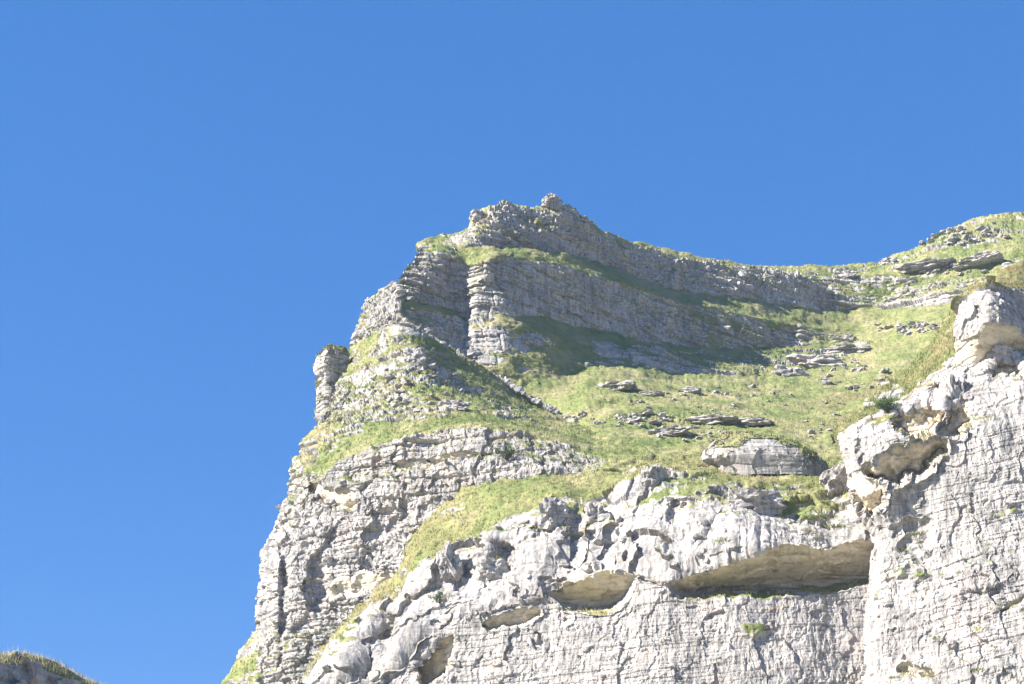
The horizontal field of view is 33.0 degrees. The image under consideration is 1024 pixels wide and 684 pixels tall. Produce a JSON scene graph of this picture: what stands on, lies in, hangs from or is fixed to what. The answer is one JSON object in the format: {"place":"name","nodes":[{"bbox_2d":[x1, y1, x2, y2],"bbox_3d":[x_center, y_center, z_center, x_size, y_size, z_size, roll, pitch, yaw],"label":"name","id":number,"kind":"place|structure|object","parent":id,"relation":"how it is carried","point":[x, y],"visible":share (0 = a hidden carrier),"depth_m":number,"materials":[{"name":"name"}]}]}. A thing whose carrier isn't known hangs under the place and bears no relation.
{"place":"outdoors","nodes":[
{"label":"outdoors","id":0,"kind":"place"},
{"bbox_2d":[221,623,336,683],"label":"wall","id":1,"kind":"structure","parent":0,"point":[294,659],"depth_m":179.24,"materials":[{"name":"stone"}]},
{"bbox_2d":[254,564,398,628],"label":"wall","id":2,"kind":"structure","parent":0,"point":[331,600],"depth_m":183.74,"materials":[{"name":"stone"}]},
{"bbox_2d":[259,505,436,569],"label":"wall","id":3,"kind":"structure","parent":0,"point":[359,541],"depth_m":186.76,"materials":[{"name":"stone"}]},
{"bbox_2d":[275,449,420,674],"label":"wall","id":4,"kind":"structure","parent":0,"point":[356,465],"depth_m":191.04,"materials":[{"name":"stone"}]},
{"bbox_2d":[355,299,402,329],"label":"ridge slope","id":5,"kind":"structure","parent":0,"point":[387,308],"depth_m":234.93,"materials":[{"name":"stone"}]},
{"bbox_2d":[367,281,404,303],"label":"ridge slope","id":6,"kind":"structure","parent":0,"point":[385,296],"depth_m":237.12,"materials":[{"name":"stone"}]},
{"bbox_2d":[342,327,463,414],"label":"rocks","id":7,"kind":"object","parent":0,"point":[430,330],"depth_m":223.54,"materials":[{"name":"stone"}]},
{"bbox_2d":[403,346,427,365],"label":"rock outcrop","id":8,"kind":"object","parent":7,"relation":"on","point":[417,356],"visible":1,"depth_m":211.49,"materials":[{"name":"stone"}]},
{"bbox_2d":[225,280,655,683],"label":"ridge grass","id":9,"kind":"structure","parent":0,"point":[492,423],"depth_m":198.27,"materials":[{"name":"green plant"}]},
{"bbox_2d":[316,388,579,426],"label":"ridge slope","id":10,"kind":"structure","parent":0,"point":[357,403],"depth_m":203.29,"materials":[{"name":"stone"}]},
{"bbox_2d":[312,343,350,425],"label":"rock pillar","id":11,"kind":"object","parent":10,"relation":"on","point":[329,363],"visible":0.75,"depth_m":220.61,"materials":[{"name":"stone"}]},
{"bbox_2d":[399,399,409,404],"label":"rock","id":12,"kind":"object","parent":10,"relation":"on","point":[405,402],"visible":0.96,"depth_m":201.79,"materials":[{"name":"stone"}]},
{"bbox_2d":[437,399,469,411],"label":"rock outcrop","id":13,"kind":"object","parent":10,"relation":"on","point":[456,405],"visible":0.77,"depth_m":196.71,"materials":[{"name":"stone"}]},
{"bbox_2d":[281,457,617,514],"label":"wall","id":14,"kind":"structure","parent":0,"point":[413,490],"depth_m":185.64,"materials":[{"name":"stone"}]},
{"bbox_2d":[367,423,653,481],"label":"cliff band","id":15,"kind":"object","parent":14,"relation":"on","point":[428,449],"visible":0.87,"depth_m":184.95,"materials":[{"name":"stone"}]},
{"bbox_2d":[297,411,654,475],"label":"grass ledge","id":16,"kind":"object","parent":15,"relation":"on","point":[312,445],"depth_m":194.14,"materials":[{"name":"plant"}]},
{"bbox_2d":[493,444,519,459],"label":"shrub","id":17,"kind":"object","parent":15,"relation":"on","point":[507,452],"visible":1,"depth_m":182.22,"materials":[{"name":"green plant"}]},
{"bbox_2d":[344,335,563,421],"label":"ridge slope","id":18,"kind":"structure","parent":0,"point":[395,353],"depth_m":215.96,"materials":[{"name":"stone"}]},
{"bbox_2d":[348,325,562,416],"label":"ridge step","id":19,"kind":"object","parent":18,"relation":"on","point":[397,330],"visible":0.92,"depth_m":219.16,"materials":[{"name":"stone"}]},
{"bbox_2d":[333,366,577,422],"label":"ridge slope","id":20,"kind":"structure","parent":0,"point":[423,377],"depth_m":209.35,"materials":[{"name":"stone"}]},
{"bbox_2d":[402,379,412,384],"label":"rock","id":21,"kind":"object","parent":20,"relation":"on","point":[406,382],"visible":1,"depth_m":206.93,"materials":[{"name":"stone"}]},
{"bbox_2d":[338,360,561,421],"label":"ridge step","id":22,"kind":"object","parent":20,"relation":"on","point":[364,375],"visible":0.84,"depth_m":213.27,"materials":[{"name":"stone"}]},
{"bbox_2d":[427,363,436,368],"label":"rock","id":23,"kind":"object","parent":22,"relation":"on","point":[432,366],"visible":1,"depth_m":210.96,"materials":[{"name":"stone"}]},
{"bbox_2d":[350,315,561,416],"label":"ridge slope","id":24,"kind":"structure","parent":0,"point":[516,389],"depth_m":220.27,"materials":[{"name":"stone"}]},
{"bbox_2d":[0,0,1023,683],"label":"sky","id":25,"kind":"structure","parent":0,"point":[200,199],"materials":[{"name":"blue"}]},
{"bbox_2d":[358,579,868,683],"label":"shelter floor","id":26,"kind":"structure","parent":0,"point":[681,594],"depth_m":159.24,"materials":[{"name":"stone"}]},
{"bbox_2d":[338,540,873,683],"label":"rock shelter","id":27,"kind":"object","parent":26,"relation":"on","point":[785,565],"visible":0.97,"depth_m":159.76,"materials":[{"name":"stone"}]},
{"bbox_2d":[310,499,874,683],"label":"front slab","id":28,"kind":"structure","parent":27,"relation":"on","point":[682,546],"depth_m":163.40,"materials":[{"name":"stone"}]},
{"bbox_2d":[424,588,454,603],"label":"shrub","id":29,"kind":"object","parent":28,"relation":"on","point":[439,600],"visible":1,"depth_m":165.80,"materials":[{"name":"green plant"}]},
{"bbox_2d":[302,469,858,683],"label":"front slab","id":30,"kind":"structure","parent":28,"relation":"on","point":[629,489],"depth_m":168.21,"materials":[{"name":"stone"}]},
{"bbox_2d":[435,541,463,581],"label":"rock block","id":31,"kind":"object","parent":30,"relation":"on","point":[449,563],"visible":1,"depth_m":168.51,"materials":[{"name":"stone"}]},
{"bbox_2d":[475,556,509,582],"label":"rock block","id":32,"kind":"object","parent":30,"relation":"on","point":[492,568],"visible":0.93,"depth_m":166.52,"materials":[{"name":"stone"}]},
{"bbox_2d":[537,497,573,532],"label":"rock block","id":33,"kind":"object","parent":30,"relation":"on","point":[554,511],"visible":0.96,"depth_m":168.15,"materials":[{"name":"stone"}]},
{"bbox_2d":[300,451,866,683],"bbox_3d":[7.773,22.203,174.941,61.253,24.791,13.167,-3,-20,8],"label":"grass ramp","id":34,"kind":"structure","parent":30,"relation":"on","point":[479,494],"depth_m":176.44,"materials":[{"name":"plant"}]},
{"bbox_2d":[700,430,828,475],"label":"grass capped boulder","id":35,"kind":"object","parent":34,"relation":"on","point":[742,452],"depth_m":172.86,"materials":[{"name":"stone"}]},
{"bbox_2d":[584,502,605,523],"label":"rock block","id":36,"kind":"object","parent":30,"relation":"on","point":[592,510],"visible":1,"depth_m":167.59,"materials":[{"name":"stone"}]},
{"bbox_2d":[641,464,668,489],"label":"rock block","id":37,"kind":"object","parent":30,"relation":"on","point":[652,476],"visible":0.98,"depth_m":168.31,"materials":[{"name":"stone"}]},
{"bbox_2d":[728,487,786,514],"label":"rock block","id":38,"kind":"object","parent":30,"relation":"on","point":[763,501],"visible":0.82,"depth_m":162.01,"materials":[{"name":"stone"}]},
{"bbox_2d":[819,461,848,497],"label":"rock block","id":39,"kind":"object","parent":30,"relation":"on","point":[833,480],"visible":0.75,"depth_m":166.12,"materials":[{"name":"stone"}]},
{"bbox_2d":[711,535,728,541],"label":"grass tussock","id":40,"kind":"object","parent":28,"relation":"on","point":[720,540],"depth_m":156.79,"materials":[{"name":"green plant"}]},
{"bbox_2d":[823,522,848,527],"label":"grass tussock","id":41,"kind":"object","parent":28,"relation":"on","point":[837,526],"depth_m":160.31,"materials":[{"name":"green plant"}]},
{"bbox_2d":[388,584,868,683],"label":"wall","id":42,"kind":"structure","parent":0,"point":[649,635],"depth_m":155.53,"materials":[{"name":"stone"}]},
{"bbox_2d":[418,228,961,310],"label":"summit cliff","id":43,"kind":"structure","parent":0,"point":[772,293],"depth_m":275.07,"materials":[{"name":"stone"}]},
{"bbox_2d":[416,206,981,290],"bbox_3d":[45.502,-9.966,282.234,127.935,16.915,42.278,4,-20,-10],"label":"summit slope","id":44,"kind":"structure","parent":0,"point":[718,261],"depth_m":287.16,"materials":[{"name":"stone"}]},
{"bbox_2d":[541,193,562,210],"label":"summit rock","id":45,"kind":"object","parent":44,"relation":"on","point":[553,201],"visible":0.99,"depth_m":261.52,"materials":[{"name":"stone"}]},
{"bbox_2d":[416,200,984,303],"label":"summit cliff","id":46,"kind":"structure","parent":0,"point":[566,218],"depth_m":273.53,"materials":[{"name":"stone"}]},
{"bbox_2d":[469,208,483,221],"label":"summit rock","id":47,"kind":"object","parent":46,"relation":"on","point":[476,215],"visible":1,"depth_m":253.07,"materials":[{"name":"stone"}]},
{"bbox_2d":[479,338,931,410],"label":"meadow","id":48,"kind":"structure","parent":0,"point":[557,380],"depth_m":236.42,"materials":[{"name":"plant"}]},
{"bbox_2d":[595,380,637,390],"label":"rock outcrop","id":49,"kind":"object","parent":48,"relation":"on","point":[628,385],"visible":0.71,"depth_m":226.08,"materials":[{"name":"stone"}]},
{"bbox_2d":[639,390,664,396],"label":"rock outcrop","id":50,"kind":"object","parent":48,"relation":"on","point":[656,393],"visible":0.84,"depth_m":223.30,"materials":[{"name":"stone"}]},
{"bbox_2d":[401,308,936,376],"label":"cliff band","id":51,"kind":"object","parent":48,"relation":"on","point":[499,342],"visible":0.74,"depth_m":240.33,"materials":[{"name":"stone"}]},
{"bbox_2d":[402,302,940,354],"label":"narrow ledge","id":52,"kind":"object","parent":51,"relation":"on","point":[496,319],"visible":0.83,"depth_m":245.21,"materials":[{"name":"stone"}]},
{"bbox_2d":[393,277,942,349],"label":"cliff band","id":53,"kind":"object","parent":52,"relation":"on","point":[518,302],"visible":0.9,"depth_m":248.59,"materials":[{"name":"stone"}]},
{"bbox_2d":[398,250,948,347],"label":"cliff band","id":54,"kind":"object","parent":53,"relation":"on","point":[446,266],"visible":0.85,"depth_m":253.03,"materials":[{"name":"stone"}]},
{"bbox_2d":[420,244,950,330],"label":"grass ledge","id":55,"kind":"object","parent":54,"relation":"on","point":[839,320],"depth_m":274.54,"materials":[{"name":"plant"}]},
{"bbox_2d":[822,344,870,353],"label":"rock outcrop","id":56,"kind":"object","parent":51,"relation":"on","point":[847,348],"visible":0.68,"depth_m":272.82,"materials":[{"name":"stone"}]},
{"bbox_2d":[678,386,701,393],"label":"rock outcrop","id":57,"kind":"object","parent":48,"relation":"on","point":[690,389],"visible":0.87,"depth_m":227.93,"materials":[{"name":"stone"}]},
{"bbox_2d":[771,364,808,376],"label":"rock outcrop","id":58,"kind":"object","parent":48,"relation":"on","point":[781,370],"visible":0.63,"depth_m":256.09,"materials":[{"name":"stone"}]},
{"bbox_2d":[785,353,846,368],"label":"rock outcrop","id":59,"kind":"object","parent":48,"relation":"on","point":[814,361],"visible":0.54,"depth_m":264.48,"materials":[{"name":"stone"}]},
{"bbox_2d":[821,380,832,384],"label":"rock","id":60,"kind":"object","parent":48,"relation":"on","point":[827,382],"visible":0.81,"depth_m":245.01,"materials":[{"name":"stone"}]},
{"bbox_2d":[879,368,889,372],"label":"rock","id":61,"kind":"object","parent":48,"relation":"on","point":[882,370],"visible":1,"depth_m":246.33,"materials":[{"name":"stone"}]},
{"bbox_2d":[568,401,864,429],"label":"meadow","id":62,"kind":"structure","parent":0,"point":[799,416],"depth_m":210.05,"materials":[{"name":"plant"}]},
{"bbox_2d":[625,419,638,423],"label":"rock","id":63,"kind":"object","parent":62,"relation":"on","point":[632,421],"visible":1,"depth_m":203.24,"materials":[{"name":"stone"}]},
{"bbox_2d":[632,417,643,421],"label":"rock","id":64,"kind":"object","parent":62,"relation":"on","point":[640,419],"visible":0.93,"depth_m":204.64,"materials":[{"name":"stone"}]},
{"bbox_2d":[657,412,665,417],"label":"rock","id":65,"kind":"object","parent":62,"relation":"on","point":[662,414],"visible":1,"depth_m":207.84,"materials":[{"name":"stone"}]},
{"bbox_2d":[684,414,739,425],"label":"rock outcrop","id":66,"kind":"object","parent":62,"relation":"on","point":[717,419],"visible":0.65,"depth_m":206.15,"materials":[{"name":"stone"}]},
{"bbox_2d":[738,417,774,426],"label":"rock outcrop","id":67,"kind":"object","parent":62,"relation":"on","point":[756,421],"visible":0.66,"depth_m":206.36,"materials":[{"name":"stone"}]},
{"bbox_2d":[592,425,842,462],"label":"meadow","id":68,"kind":"structure","parent":0,"point":[680,446],"depth_m":193.27,"materials":[{"name":"plant"}]},
{"bbox_2d":[647,425,693,436],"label":"rock outcrop","id":69,"kind":"object","parent":68,"relation":"on","point":[675,429],"visible":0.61,"depth_m":195.54,"materials":[{"name":"stone"}]},
{"bbox_2d":[584,413,851,437],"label":"meadow","id":70,"kind":"structure","parent":0,"point":[641,433],"depth_m":202.78,"materials":[{"name":"plant"}]},
{"bbox_2d":[553,370,906,418],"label":"meadow","id":71,"kind":"structure","parent":0,"point":[816,404],"depth_m":222.33,"materials":[{"name":"plant"}]},
{"bbox_2d":[631,211,1023,299],"bbox_3d":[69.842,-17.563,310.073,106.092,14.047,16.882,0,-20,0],"label":"slope","id":72,"kind":"structure","parent":0,"point":[974,221],"depth_m":309.56,"materials":[{"name":"green plant"}]},
{"bbox_2d":[880,257,896,264],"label":"rock outcrop","id":73,"kind":"object","parent":72,"relation":"on","point":[886,261],"visible":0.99,"depth_m":311.51,"materials":[{"name":"stone"}]},
{"bbox_2d":[927,237,934,243],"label":"rock","id":74,"kind":"object","parent":72,"relation":"on","point":[931,240],"visible":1,"depth_m":311.69,"materials":[{"name":"stone"}]},
{"bbox_2d":[941,238,955,244],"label":"rock","id":75,"kind":"object","parent":72,"relation":"on","point":[946,241],"visible":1,"depth_m":306.48,"materials":[{"name":"stone"}]},
{"bbox_2d":[955,226,965,231],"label":"rock","id":76,"kind":"object","parent":72,"relation":"on","point":[960,227],"visible":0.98,"depth_m":311.40,"materials":[{"name":"stone"}]},
{"bbox_2d":[974,225,985,230],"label":"rock","id":77,"kind":"object","parent":72,"relation":"on","point":[978,228],"visible":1,"depth_m":308.60,"materials":[{"name":"stone"}]},
{"bbox_2d":[830,278,982,454],"bbox_3d":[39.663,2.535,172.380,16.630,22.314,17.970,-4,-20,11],"label":"rim grass","id":78,"kind":"structure","parent":0,"point":[936,339],"depth_m":169.43,"materials":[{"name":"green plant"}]},
{"bbox_2d":[799,232,1023,278],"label":"slope","id":79,"kind":"structure","parent":0,"point":[986,241],"depth_m":303.36,"materials":[{"name":"plant"}]},
{"bbox_2d":[831,270,858,278],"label":"rock outcrop","id":80,"kind":"object","parent":79,"relation":"on","point":[849,274],"visible":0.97,"depth_m":302.92,"materials":[{"name":"stone"}]},
{"bbox_2d":[893,257,949,272],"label":"rock outcrop","id":81,"kind":"object","parent":79,"relation":"on","point":[923,264],"visible":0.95,"depth_m":298.94,"materials":[{"name":"stone"}]},
{"bbox_2d":[968,238,977,241],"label":"rock","id":82,"kind":"object","parent":79,"relation":"on","point":[972,239],"visible":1,"depth_m":304.74,"materials":[{"name":"stone"}]},
{"bbox_2d":[803,247,1023,302],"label":"slope","id":83,"kind":"structure","parent":0,"point":[877,281],"depth_m":300.07,"materials":[{"name":"stone"}]},
{"bbox_2d":[952,250,1003,270],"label":"rock outcrop","id":84,"kind":"object","parent":83,"relation":"on","point":[982,258],"visible":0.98,"depth_m":294.12,"materials":[{"name":"stone"}]},
{"bbox_2d":[1002,262,1017,267],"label":"rock outcrop","id":85,"kind":"object","parent":83,"relation":"on","point":[1005,264],"visible":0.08,"depth_m":290.45,"materials":[{"name":"stone"}]},
{"bbox_2d":[837,426,1023,502],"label":"cliff","id":86,"kind":"structure","parent":0,"point":[992,448],"depth_m":154.21,"materials":[{"name":"limestone"}]},
{"bbox_2d":[838,386,1023,442],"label":"cliff","id":87,"kind":"structure","parent":0,"point":[926,415],"depth_m":156.38,"materials":[{"name":"limestone"}]},
{"bbox_2d":[874,394,901,413],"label":"shrub","id":88,"kind":"object","parent":87,"relation":"on","point":[885,405],"visible":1,"depth_m":159.15,"materials":[{"name":"green plant"}]},
{"bbox_2d":[944,374,968,416],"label":"rock block","id":89,"kind":"object","parent":87,"relation":"on","point":[956,387],"visible":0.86,"depth_m":157.54,"materials":[{"name":"stone"}]},
{"bbox_2d":[852,471,1023,536],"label":"cliff","id":90,"kind":"structure","parent":0,"point":[943,502],"depth_m":151.25,"materials":[{"name":"limestone"}]},
{"bbox_2d":[853,258,1023,679],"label":"cliff grass","id":91,"kind":"structure","parent":0,"point":[988,309],"depth_m":162.46,"materials":[{"name":"green plant"}]},
{"bbox_2d":[860,581,1023,683],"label":"cliff","id":92,"kind":"structure","parent":0,"point":[904,640],"depth_m":145.64,"materials":[{"name":"limestone"}]},
{"bbox_2d":[869,527,1023,584],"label":"cliff","id":93,"kind":"structure","parent":0,"point":[1006,564],"depth_m":149.06,"materials":[{"name":"limestone"}]},
{"bbox_2d":[903,530,924,535],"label":"grass tussock","id":94,"kind":"object","parent":93,"relation":"on","point":[914,533],"depth_m":151.80,"materials":[{"name":"green plant"}]},
{"bbox_2d":[874,287,1023,673],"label":"cliff","id":95,"kind":"structure","parent":0,"point":[974,317],"depth_m":160.96,"materials":[{"name":"stone"}]},
{"bbox_2d":[950,259,1023,314],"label":"cliff top","id":96,"kind":"structure","parent":95,"relation":"on","point":[957,300],"depth_m":166.68,"materials":[{"name":"plant"}]},
{"bbox_2d":[900,364,1023,399],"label":"cliff","id":97,"kind":"structure","parent":0,"point":[980,378],"depth_m":158.50,"materials":[{"name":"limestone"}]},
{"bbox_2d":[933,349,1023,373],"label":"cliff","id":98,"kind":"structure","parent":0,"point":[1018,361],"depth_m":160.44,"materials":[{"name":"stone"}]},
{"bbox_2d":[985,344,1021,365],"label":"rock block","id":99,"kind":"object","parent":98,"relation":"on","point":[1001,354],"visible":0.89,"depth_m":160.22,"materials":[{"name":"stone"}]},
{"bbox_2d":[954,325,1023,364],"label":"cliff","id":100,"kind":"structure","parent":0,"point":[975,350],"depth_m":160.69,"materials":[{"name":"stone"}]},
{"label":"meadow","id":101,"kind":"structure","parent":0,"visible":0},
{"bbox_2d":[402,204,977,462],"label":"meadow grass","id":102,"kind":"structure","parent":101,"relation":"on","point":[655,398],"depth_m":241.54,"materials":[{"name":"green plant"}]},
{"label":"near knoll","id":103,"kind":"structure","parent":0,"visible":0},
{"bbox_2d":[0,660,83,683],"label":"knoll","id":104,"kind":"structure","parent":103,"relation":"on","point":[32,672],"depth_m":38.91,"materials":[{"name":"stone"}]},
{"bbox_2d":[0,650,97,683],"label":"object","id":105,"kind":"structure","parent":104,"relation":"on","point":[24,659],"depth_m":39.74,"materials":[{"name":"plant"}]},
{"bbox_2d":[0,646,104,683],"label":"grass","id":106,"kind":"structure","parent":103,"relation":"on","point":[53,665],"depth_m":39.91,"materials":[{"name":"green plant"}]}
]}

